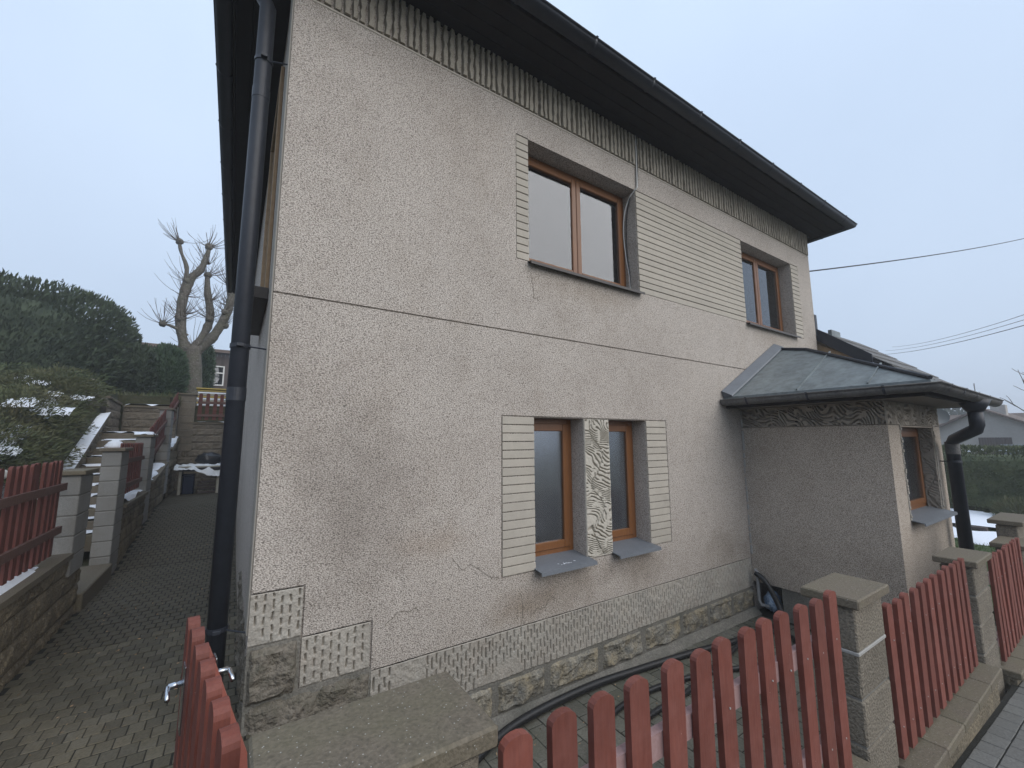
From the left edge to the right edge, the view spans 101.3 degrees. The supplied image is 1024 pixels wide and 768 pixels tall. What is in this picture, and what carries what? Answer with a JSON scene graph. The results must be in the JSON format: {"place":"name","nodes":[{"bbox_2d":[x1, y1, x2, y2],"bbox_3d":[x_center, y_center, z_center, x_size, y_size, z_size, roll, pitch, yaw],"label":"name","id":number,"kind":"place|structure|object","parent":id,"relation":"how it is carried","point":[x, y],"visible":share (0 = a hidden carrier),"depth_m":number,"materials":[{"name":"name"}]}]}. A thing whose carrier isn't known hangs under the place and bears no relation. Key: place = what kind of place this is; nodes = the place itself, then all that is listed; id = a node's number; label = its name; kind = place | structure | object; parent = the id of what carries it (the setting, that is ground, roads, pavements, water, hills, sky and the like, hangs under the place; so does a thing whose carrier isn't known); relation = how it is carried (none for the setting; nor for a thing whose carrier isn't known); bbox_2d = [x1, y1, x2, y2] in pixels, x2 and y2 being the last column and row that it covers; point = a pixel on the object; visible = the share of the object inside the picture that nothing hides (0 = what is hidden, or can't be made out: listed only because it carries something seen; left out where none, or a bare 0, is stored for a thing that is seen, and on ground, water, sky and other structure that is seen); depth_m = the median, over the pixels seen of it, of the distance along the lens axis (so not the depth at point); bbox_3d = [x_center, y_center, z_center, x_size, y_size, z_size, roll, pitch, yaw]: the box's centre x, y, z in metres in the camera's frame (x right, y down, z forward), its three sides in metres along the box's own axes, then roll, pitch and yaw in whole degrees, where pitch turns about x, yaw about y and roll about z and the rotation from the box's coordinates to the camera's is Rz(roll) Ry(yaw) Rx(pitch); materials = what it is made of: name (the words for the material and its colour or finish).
{"place":"outdoors","nodes":[
{"label":"outdoors","id":0,"kind":"place"},
{"bbox_2d":[0,488,251,767],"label":"driveway","id":1,"kind":"structure","parent":0,"point":[138,731],"depth_m":3.38,"materials":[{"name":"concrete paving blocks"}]},
{"bbox_2d":[133,434,158,524],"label":"fence pillar","id":2,"kind":"structure","parent":1,"relation":"on","point":[148,440],"depth_m":7.78,"materials":[{"name":"concrete"}]},
{"bbox_2d":[134,432,157,434],"bbox_3d":[-6.983,0.946,8.015,0.270,0.064,0.600,5,-9,-33],"label":"snow patch","id":3,"kind":"object","parent":2,"relation":"on","point":[145,433],"visible":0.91,"depth_m":7.81,"materials":[{"name":"white snow"}]},
{"bbox_2d":[181,473,195,493],"bbox_3d":[-8.451,2.609,10.960,0.260,0.510,0.400,5,-9,-33],"label":"bin","id":4,"kind":"object","parent":1,"relation":"on","point":[188,482],"visible":0.99,"depth_m":10.81,"materials":[{"name":"blue plastic"}]},
{"bbox_2d":[177,465,219,494],"bbox_3d":[-8.256,2.528,11.112,0.920,0.730,0.660,5,-9,-33],"label":"table","id":5,"kind":"object","parent":1,"relation":"on","point":[180,477],"visible":0.62,"depth_m":10.90,"materials":[{"name":"grey concrete"}]},
{"bbox_2d":[174,463,219,475],"bbox_3d":[-8.207,2.312,11.101,1.120,0.425,0.780,5,-9,-33],"label":"tarpaulin","id":6,"kind":"object","parent":5,"relation":"on","point":[208,471],"visible":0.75,"depth_m":10.90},
{"bbox_2d":[195,452,220,463],"bbox_3d":[-8.212,2.007,11.385,0.632,0.327,0.514,5,-9,-33],"label":"rubbish bag","id":7,"kind":"object","parent":6,"relation":"on","point":[208,458],"visible":0.81,"depth_m":11.21,"materials":[{"name":"black plastic"}]},
{"bbox_2d":[164,615,247,767],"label":"garden gate","id":8,"kind":"structure","parent":1,"relation":"on","point":[208,734],"depth_m":1.22,"materials":[{"name":"red paint"}]},
{"bbox_2d":[197,480,215,492],"bbox_3d":[-8.092,2.709,11.112,0.380,0.310,0.300,5,-9,-33],"label":"wood crate","id":9,"kind":"object","parent":1,"relation":"on","point":[203,490],"visible":1,"depth_m":10.99,"materials":[{"name":"brown wood"}]},
{"bbox_2d":[196,387,225,406],"bbox_3d":[-8.825,0.524,13.675,2.350,0.600,0.740,5,-9,-33],"label":"board stack","id":10,"kind":"object","parent":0,"point":[210,391],"visible":0.27,"depth_m":12.99,"materials":[{"name":"white wood"}]},
{"bbox_2d":[0,392,995,669],"bbox_3d":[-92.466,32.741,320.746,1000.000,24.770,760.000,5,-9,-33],"label":"ground","id":11,"kind":"structure","parent":0,"point":[138,400],"depth_m":9.14,"materials":[{"name":"white snow"}]},
{"bbox_2d":[0,462,7,515],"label":"snow patch","id":12,"kind":"object","parent":11,"relation":"on","point":[5,477],"visible":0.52,"depth_m":5.33,"materials":[{"name":"white snow"}]},
{"bbox_2d":[0,390,24,426],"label":"juniper","id":13,"kind":"object","parent":11,"relation":"on","point":[6,413],"visible":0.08,"depth_m":7.80,"materials":[{"name":"green plant"}]},
{"bbox_2d":[1,396,59,445],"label":"snow patch","id":14,"kind":"object","parent":11,"relation":"on","point":[27,427],"visible":0.16,"depth_m":7.47,"materials":[{"name":"white snow"}]},
{"bbox_2d":[0,361,65,406],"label":"juniper","id":15,"kind":"object","parent":11,"relation":"on","point":[2,371],"visible":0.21,"depth_m":9.08,"materials":[{"name":"green plant"}]},
{"bbox_2d":[0,553,73,691],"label":"retaining wall","id":16,"kind":"structure","parent":11,"relation":"on","point":[31,607],"depth_m":3.42,"materials":[{"name":"stone"}]},
{"bbox_2d":[0,567,37,594],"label":"snow patch","id":17,"kind":"object","parent":16,"relation":"on","point":[8,585],"visible":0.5,"depth_m":3.29,"materials":[{"name":"white snow"}]},
{"bbox_2d":[0,461,67,585],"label":"picket fence","id":18,"kind":"object","parent":16,"relation":"on","point":[26,540],"visible":1,"depth_m":3.44,"materials":[{"name":"red paint"}]},
{"bbox_2d":[0,410,86,484],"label":"juniper","id":19,"kind":"object","parent":11,"relation":"on","point":[38,435],"visible":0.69,"depth_m":6.95,"materials":[{"name":"green plant"}]},
{"bbox_2d":[0,446,22,455],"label":"snow clump","id":20,"kind":"object","parent":19,"relation":"on","point":[15,449],"visible":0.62,"depth_m":6.62,"materials":[{"name":"white snow"}]},
{"bbox_2d":[0,381,100,467],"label":"juniper","id":21,"kind":"object","parent":11,"relation":"on","point":[74,420],"visible":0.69,"depth_m":7.84,"materials":[{"name":"green plant"}]},
{"bbox_2d":[0,399,38,406],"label":"snow clump","id":22,"kind":"object","parent":21,"relation":"on","point":[27,402],"visible":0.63,"depth_m":7.70,"materials":[{"name":"white snow"}]},
{"bbox_2d":[37,406,74,415],"bbox_3d":[-8.669,0.522,7.960,0.464,0.198,0.337,5,-9,-33],"label":"snow clump","id":23,"kind":"object","parent":21,"relation":"on","point":[68,410],"visible":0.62,"depth_m":7.96,"materials":[{"name":"white snow"}]},
{"bbox_2d":[0,362,121,421],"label":"juniper","id":24,"kind":"object","parent":11,"relation":"on","point":[84,387],"visible":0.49,"depth_m":9.23,"materials":[{"name":"green plant"}]},
{"bbox_2d":[70,395,92,400],"bbox_3d":[-9.336,0.296,9.086,0.389,0.153,0.283,5,-9,-33],"label":"snow clump","id":25,"kind":"object","parent":24,"relation":"on","point":[89,397],"visible":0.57,"depth_m":9.06,"materials":[{"name":"white snow"}]},
{"bbox_2d":[59,568,80,627],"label":"retaining wall","id":26,"kind":"structure","parent":11,"relation":"on","point":[69,596],"depth_m":4.28,"materials":[{"name":"stone"}]},
{"bbox_2d":[52,468,98,576],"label":"fence pillar","id":27,"kind":"structure","parent":26,"relation":"on","point":[73,508],"depth_m":4.23,"materials":[{"name":"concrete"}]},
{"bbox_2d":[0,267,142,393],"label":"conifer hedge","id":28,"kind":"object","parent":11,"relation":"on","point":[44,327],"visible":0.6,"depth_m":11.56,"materials":[{"name":"green plant"}]},
{"bbox_2d":[74,415,110,468],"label":"retaining wall","id":29,"kind":"structure","parent":11,"relation":"on","point":[95,440],"depth_m":8.74,"materials":[{"name":"concrete"}]},
{"bbox_2d":[37,412,110,498],"bbox_3d":[-8.506,1.262,7.952,0.600,1.666,3.300,5,-9,-33],"label":"snow patch","id":30,"kind":"object","parent":29,"relation":"on","point":[98,421],"visible":0.22,"depth_m":8.46,"materials":[{"name":"white snow"}]},
{"bbox_2d":[75,563,111,611],"bbox_3d":[-5.349,2.460,4.819,0.860,0.330,1.350,5,-9,-33],"label":"threshold","id":31,"kind":"object","parent":11,"relation":"on","point":[93,581],"visible":0.32,"depth_m":5.01,"materials":[{"name":"concrete"}]},
{"bbox_2d":[86,395,122,431],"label":"retaining wall","id":32,"kind":"structure","parent":11,"relation":"on","point":[114,408],"depth_m":9.99,"materials":[{"name":"concrete"}]},
{"bbox_2d":[88,447,133,573],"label":"fence pillar","id":33,"kind":"structure","parent":11,"relation":"on","point":[108,510],"depth_m":5.71,"materials":[{"name":"concrete"}]},
{"bbox_2d":[104,440,122,447],"bbox_3d":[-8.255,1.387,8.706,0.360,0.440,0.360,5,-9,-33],"label":"snow patch","id":34,"kind":"object","parent":33,"relation":"on","point":[114,444],"visible":0.37,"depth_m":8.62,"materials":[{"name":"white snow"}]},
{"bbox_2d":[81,433,154,551],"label":"garden steps","id":35,"kind":"structure","parent":11,"relation":"on","point":[93,498],"depth_m":8.24,"materials":[{"name":"concrete"}]},
{"bbox_2d":[82,464,100,465],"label":"step snow","id":36,"kind":"structure","parent":35,"relation":"on","point":[92,464],"depth_m":8.24,"materials":[{"name":"white snow"}]},
{"bbox_2d":[101,439,135,440],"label":"step snow","id":37,"kind":"structure","parent":35,"relation":"on","point":[118,439],"depth_m":9.23,"materials":[{"name":"white snow"}]},
{"bbox_2d":[104,431,134,432],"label":"step snow","id":38,"kind":"structure","parent":35,"relation":"on","point":[117,432],"depth_m":9.49,"materials":[{"name":"white snow"}]},
{"bbox_2d":[100,341,161,395],"bbox_3d":[-11.989,-0.266,13.334,1.608,2.321,1.572,5,-9,-33],"label":"evergreen shrub","id":39,"kind":"object","parent":11,"relation":"on","point":[142,355],"visible":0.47,"depth_m":13.10,"materials":[{"name":"green plant"}]},
{"bbox_2d":[116,491,147,565],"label":"retaining wall","id":40,"kind":"structure","parent":11,"relation":"on","point":[132,519],"depth_m":6.68,"materials":[{"name":"stone"}]},
{"bbox_2d":[124,490,141,500],"bbox_3d":[-6.244,1.818,6.782,0.220,0.084,1.500,5,-9,-33],"label":"snow patch","id":41,"kind":"object","parent":40,"relation":"on","point":[129,496],"visible":0.46,"depth_m":6.83,"materials":[{"name":"white snow"}]},
{"bbox_2d":[120,443,144,493],"bbox_3d":[-6.289,1.377,6.944,0.055,0.803,1.800,5,-9,-33],"label":"picket fence","id":42,"kind":"object","parent":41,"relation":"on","point":[134,478],"visible":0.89,"depth_m":7.08,"materials":[{"name":"red paint"}]},
{"bbox_2d":[111,388,182,405],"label":"weeds","id":43,"kind":"object","parent":11,"relation":"on","point":[150,394],"visible":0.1,"depth_m":11.55,"materials":[{"name":"plant"}]},
{"bbox_2d":[121,405,178,437],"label":"retaining wall","id":44,"kind":"structure","parent":11,"relation":"on","point":[137,418],"depth_m":10.96,"materials":[{"name":"concrete"}]},
{"bbox_2d":[169,392,178,422],"bbox_3d":[-8.953,0.725,11.104,0.056,1.148,1.550,5,-9,-33],"label":"picket fence","id":45,"kind":"object","parent":44,"relation":"on","point":[174,403],"visible":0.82,"depth_m":11.22,"materials":[{"name":"red paint"}]},
{"bbox_2d":[142,462,168,524],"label":"retaining wall","id":46,"kind":"structure","parent":11,"relation":"on","point":[156,490],"depth_m":8.92,"materials":[{"name":"stone"}]},
{"bbox_2d":[151,463,164,479],"bbox_3d":[-7.706,1.860,9.006,0.250,0.274,1.900,5,-9,-33],"label":"snow patch","id":47,"kind":"object","parent":46,"relation":"on","point":[156,466],"visible":0.54,"depth_m":9.27,"materials":[{"name":"white snow"}]},
{"bbox_2d":[155,408,175,493],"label":"fence pillar","id":48,"kind":"structure","parent":46,"relation":"on","point":[163,453],"depth_m":9.98,"materials":[{"name":"concrete"}]},
{"bbox_2d":[149,409,167,457],"bbox_3d":[-7.683,1.117,9.110,0.058,1.238,1.980,5,-9,-33],"label":"picket fence","id":49,"kind":"object","parent":48,"relation":"attached to","point":[158,427],"visible":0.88,"depth_m":9.25,"materials":[{"name":"red paint"}]},
{"bbox_2d":[151,342,192,395],"bbox_3d":[-11.438,-0.215,13.915,1.381,2.429,1.320,5,-9,-33],"label":"evergreen shrub","id":50,"kind":"object","parent":11,"relation":"on","point":[174,373],"visible":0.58,"depth_m":13.73,"materials":[{"name":"green plant"}]},
{"bbox_2d":[163,437,180,498],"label":"retaining wall","id":51,"kind":"structure","parent":11,"relation":"on","point":[171,470],"depth_m":10.87,"materials":[{"name":"concrete"}]},
{"bbox_2d":[171,436,178,446],"bbox_3d":[-8.973,1.523,10.989,0.270,0.335,1.500,5,-9,-33],"label":"snow patch","id":52,"kind":"object","parent":51,"relation":"on","point":[173,441],"visible":0.2,"depth_m":11.07,"materials":[{"name":"white snow"}]},
{"bbox_2d":[135,342,229,388],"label":"house","id":53,"kind":"structure","parent":11,"relation":"on","point":[221,373],"depth_m":24.88,"materials":[{"name":"brown"}]},
{"bbox_2d":[213,366,224,385],"bbox_3d":[-17.617,-0.504,24.617,1.200,1.180,0.095,5,-9,-33],"label":"window","id":54,"kind":"structure","parent":53,"relation":"in","point":[219,375],"depth_m":24.83,"materials":[{"name":"white plastic"}]},
{"bbox_2d":[137,219,234,404],"bbox_3d":[-12.314,-2.766,16.452,3.501,7.834,2.331,5,-9,-33],"label":"bare tree","id":55,"kind":"object","parent":11,"relation":"on","point":[201,343],"visible":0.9,"depth_m":16.36,"materials":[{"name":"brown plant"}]},
{"bbox_2d":[174,422,223,489],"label":"retaining wall","id":56,"kind":"structure","parent":11,"relation":"on","point":[207,437],"depth_m":11.99,"materials":[{"name":"concrete"}]},
{"bbox_2d":[176,393,197,450],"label":"fence pillar","id":57,"kind":"structure","parent":56,"relation":"on","point":[186,413],"depth_m":11.84,"materials":[{"name":"concrete"}]},
{"bbox_2d":[197,393,225,419],"bbox_3d":[-8.247,0.713,12.666,2.000,0.777,0.053,5,-9,-33],"label":"picket fence","id":58,"kind":"object","parent":57,"relation":"attached to","point":[213,415],"visible":0.34,"depth_m":12.28,"materials":[{"name":"red paint"}]},
{"bbox_2d":[201,345,216,387],"bbox_3d":[-13.271,-0.443,18.074,0.926,2.927,0.930,5,-9,-33],"label":"evergreen shrub","id":59,"kind":"object","parent":11,"relation":"on","point":[208,355],"visible":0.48,"depth_m":17.99,"materials":[{"name":"green plant"}]},
{"bbox_2d":[247,671,497,767],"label":"fence pillar","id":60,"kind":"structure","parent":11,"relation":"on","point":[442,720],"depth_m":0.90,"materials":[{"name":"concrete"}]},
{"bbox_2d":[205,0,1003,736],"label":"house","id":61,"kind":"structure","parent":11,"relation":"on","point":[479,386],"depth_m":4.00,"materials":[{"name":"paint"}]},
{"bbox_2d":[251,66,284,335],"bbox_3d":[-2.477,-1.710,4.155,0.159,2.200,1.460,5,-9,-33],"label":"side window","id":62,"kind":"structure","parent":61,"relation":"in","point":[261,292],"depth_m":3.75,"materials":[{"name":"brown glass"}]},
{"bbox_2d":[533,418,597,576],"bbox_3d":[0.435,1.039,4.106,0.670,1.405,0.389,5,-9,-33],"label":"window","id":63,"kind":"structure","parent":61,"relation":"in","point":[555,553],"depth_m":4.23,"materials":[{"name":"brown wood"}]},
{"bbox_2d":[528,156,644,294],"bbox_3d":[0.793,-1.774,4.757,1.670,1.360,0.334,5,-9,-33],"label":"window","id":64,"kind":"structure","parent":61,"relation":"in","point":[575,224],"depth_m":4.82,"materials":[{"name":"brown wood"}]},
{"bbox_2d":[623,136,637,287],"bbox_3d":[1.474,-2.118,5.230,0.234,2.020,0.043,-7,-10,43],"label":"cable","id":65,"kind":"object","parent":61,"relation":"attached to","point":[627,204],"visible":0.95,"depth_m":5.25,"materials":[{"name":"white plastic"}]},
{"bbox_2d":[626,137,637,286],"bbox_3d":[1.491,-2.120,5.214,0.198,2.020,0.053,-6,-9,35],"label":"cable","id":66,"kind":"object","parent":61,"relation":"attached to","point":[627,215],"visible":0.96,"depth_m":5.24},
{"bbox_2d":[608,421,661,558],"bbox_3d":[1.250,1.106,4.638,0.640,1.405,0.389,5,-9,-33],"label":"window","id":67,"kind":"structure","parent":61,"relation":"in","point":[626,544],"depth_m":4.78,"materials":[{"name":"brown wood"}]},
{"bbox_2d":[741,252,800,337],"bbox_3d":[4.176,-1.495,6.966,1.670,1.360,0.334,5,-9,-33],"label":"window","id":68,"kind":"structure","parent":61,"relation":"in","point":[760,278],"depth_m":7.13,"materials":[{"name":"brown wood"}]},
{"bbox_2d":[809,238,1023,271],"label":"power cable","id":69,"kind":"object","parent":61,"relation":"attached to","point":[904,259],"visible":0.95,"depth_m":10.06,"materials":[{"name":"black metal"}]},
{"bbox_2d":[901,428,957,526],"bbox_3d":[4.984,1.081,5.156,1.340,1.090,0.344,5,-9,-33],"label":"window","id":70,"kind":"structure","parent":61,"relation":"in","point":[921,513],"depth_m":5.36,"materials":[{"name":"brown wood"}]},
{"bbox_2d":[937,409,949,422],"bbox_3d":[5.995,0.484,6.159,0.714,0.234,0.197,0,-8,-4],"label":"satellite dish","id":71,"kind":"object","parent":61,"relation":"attached to","point":[943,416],"visible":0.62,"depth_m":6.13,"materials":[{"name":"grey metal"}]},
{"bbox_2d":[822,753,878,767],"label":"fence wall","id":72,"kind":"structure","parent":11,"relation":"on","point":[857,762],"depth_m":1.84,"materials":[{"name":"concrete"}]},
{"bbox_2d":[498,590,852,767],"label":"picket fence","id":73,"kind":"object","parent":72,"relation":"on","point":[645,744],"visible":1,"depth_m":1.38,"materials":[{"name":"red paint"}]},
{"bbox_2d":[814,315,967,388],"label":"house","id":74,"kind":"structure","parent":11,"relation":"on","point":[833,341],"depth_m":7.57,"materials":[{"name":"grey tile"}]},
{"bbox_2d":[898,662,1001,767],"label":"fence wall","id":75,"kind":"structure","parent":11,"relation":"on","point":[950,734],"depth_m":2.42,"materials":[{"name":"concrete"}]},
{"bbox_2d":[800,572,898,767],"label":"fence pillar","id":76,"kind":"structure","parent":75,"relation":"on","point":[873,738],"depth_m":1.98,"materials":[{"name":"concrete"}]},
{"bbox_2d":[882,557,978,759],"bbox_3d":[2.588,1.544,2.565,1.624,0.723,0.055,5,-9,-33],"label":"picket fence","id":77,"kind":"object","parent":75,"relation":"on","point":[931,651],"visible":0.98,"depth_m":2.40,"materials":[{"name":"red paint"}]},
{"bbox_2d":[942,408,966,414],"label":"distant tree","id":78,"kind":"object","parent":11,"relation":"on","point":[957,411],"visible":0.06,"depth_m":48.45,"materials":[{"name":"grey plant"}]},
{"bbox_2d":[888,320,1022,350],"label":"overhead wire","id":79,"kind":"object","parent":11,"relation":"on","point":[964,336],"visible":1,"depth_m":26.49,"materials":[{"name":"black metal"}]},
{"bbox_2d":[892,325,1023,353],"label":"overhead wire","id":80,"kind":"object","parent":11,"relation":"on","point":[964,340],"visible":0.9,"depth_m":26.53,"materials":[{"name":"black metal"}]},
{"bbox_2d":[897,315,1022,346],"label":"overhead wire","id":81,"kind":"object","parent":11,"relation":"on","point":[965,332],"visible":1,"depth_m":27.15,"materials":[{"name":"black metal"}]},
{"bbox_2d":[932,546,1005,700],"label":"fence pillar","id":82,"kind":"structure","parent":11,"relation":"on","point":[981,603],"depth_m":3.13,"materials":[{"name":"concrete"}]},
{"bbox_2d":[939,413,1023,424],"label":"neighbour house","id":83,"kind":"structure","parent":11,"relation":"on","point":[1017,414],"depth_m":30.82,"materials":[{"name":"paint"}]},
{"bbox_2d":[987,512,1023,538],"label":"fence pillar","id":84,"kind":"structure","parent":11,"relation":"on","point":[1009,525],"depth_m":4.50,"materials":[{"name":"concrete"}]},
{"bbox_2d":[998,635,1023,692],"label":"fence wall","id":85,"kind":"structure","parent":11,"relation":"on","point":[1012,667],"depth_m":3.24,"materials":[{"name":"concrete"}]},
{"bbox_2d":[987,537,1023,661],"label":"picket fence","id":86,"kind":"object","parent":85,"relation":"on","point":[1005,572],"visible":0.95,"depth_m":3.56,"materials":[{"name":"red paint"}]},
{"bbox_2d":[999,369,1023,410],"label":"bare tree","id":87,"kind":"object","parent":11,"relation":"on","point":[1017,387],"visible":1,"depth_m":17.45,"materials":[{"name":"brown plant"}]},
{"bbox_2d":[0,0,1023,414],"label":"sky","id":88,"kind":"structure","parent":0,"point":[906,117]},
{"bbox_2d":[479,599,996,767],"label":"yard paving","id":89,"kind":"structure","parent":0,"point":[577,705],"depth_m":3.50,"materials":[{"name":"concrete pavers"}]},
{"bbox_2d":[479,571,783,762],"bbox_3d":[1.324,2.567,3.995,5.005,0.568,0.777,6,-10,-40],"label":"hose","id":90,"kind":"object","parent":89,"relation":"on","point":[534,713],"visible":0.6,"depth_m":3.88,"materials":[{"name":"black rubber"}]},
{"bbox_2d":[615,630,795,719],"bbox_3d":[1.734,2.773,3.809,3.702,0.088,0.762,6,-10,-41],"label":"hose","id":91,"kind":"object","parent":89,"relation":"on","point":[654,712],"visible":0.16,"depth_m":3.81,"materials":[{"name":"black rubber"}]},
{"bbox_2d":[763,591,782,612],"bbox_3d":[3.460,2.869,5.561,0.243,0.253,0.210,5,-9,-33],"label":"bag","id":92,"kind":"object","parent":89,"relation":"on","point":[768,599],"visible":0.63,"depth_m":5.50,"materials":[{"name":"plastic"}]},
{"bbox_2d":[989,536,1023,566],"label":"fence pillar","id":93,"kind":"structure","parent":89,"relation":"on","point":[998,542],"depth_m":4.18,"materials":[{"name":"concrete"}]},
{"bbox_2d":[952,511,995,606],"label":"lawn","id":94,"kind":"structure","parent":0,"point":[980,549],"depth_m":7.97,"materials":[{"name":"grass"}]},
{"bbox_2d":[954,524,987,530],"bbox_3d":[10.348,3.253,9.455,0.150,0.110,0.500,5,-9,-33],"label":"board","id":95,"kind":"object","parent":94,"relation":"on","point":[976,528],"visible":0.46,"depth_m":9.31,"materials":[{"name":"wood"}]},
{"bbox_2d":[950,508,995,527],"bbox_3d":[11.430,3.398,10.758,2.900,0.058,4.000,5,-9,-33],"label":"snow patch","id":96,"kind":"object","parent":94,"relation":"on","point":[978,518],"visible":0.13,"depth_m":10.34,"materials":[{"name":"white snow"}]},
{"bbox_2d":[953,527,996,545],"bbox_3d":[9.602,3.172,8.728,2.800,0.044,2.600,5,-9,-33],"label":"snow patch","id":97,"kind":"object","parent":94,"relation":"on","point":[981,537],"visible":0.17,"depth_m":8.63,"materials":[{"name":"white snow"}]},
{"bbox_2d":[942,444,1023,513],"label":"clipped hedge","id":98,"kind":"object","parent":94,"relation":"on","point":[989,476],"visible":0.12,"depth_m":11.39,"materials":[{"name":"green plant"}]},
{"bbox_2d":[985,495,1023,515],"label":"dry shrub","id":99,"kind":"object","parent":94,"relation":"on","point":[1015,509],"visible":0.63,"depth_m":10.48,"materials":[{"name":"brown plant"}]},
{"bbox_2d":[939,405,1023,453],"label":"neighbour house","id":100,"kind":"structure","parent":0,"point":[1003,426],"depth_m":23.91,"materials":[{"name":"paint"}]},
{"bbox_2d":[952,680,1023,767],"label":"pavement","id":101,"kind":"structure","parent":0,"point":[997,741],"depth_m":2.50,"materials":[{"name":"concrete paving"}]}
]}

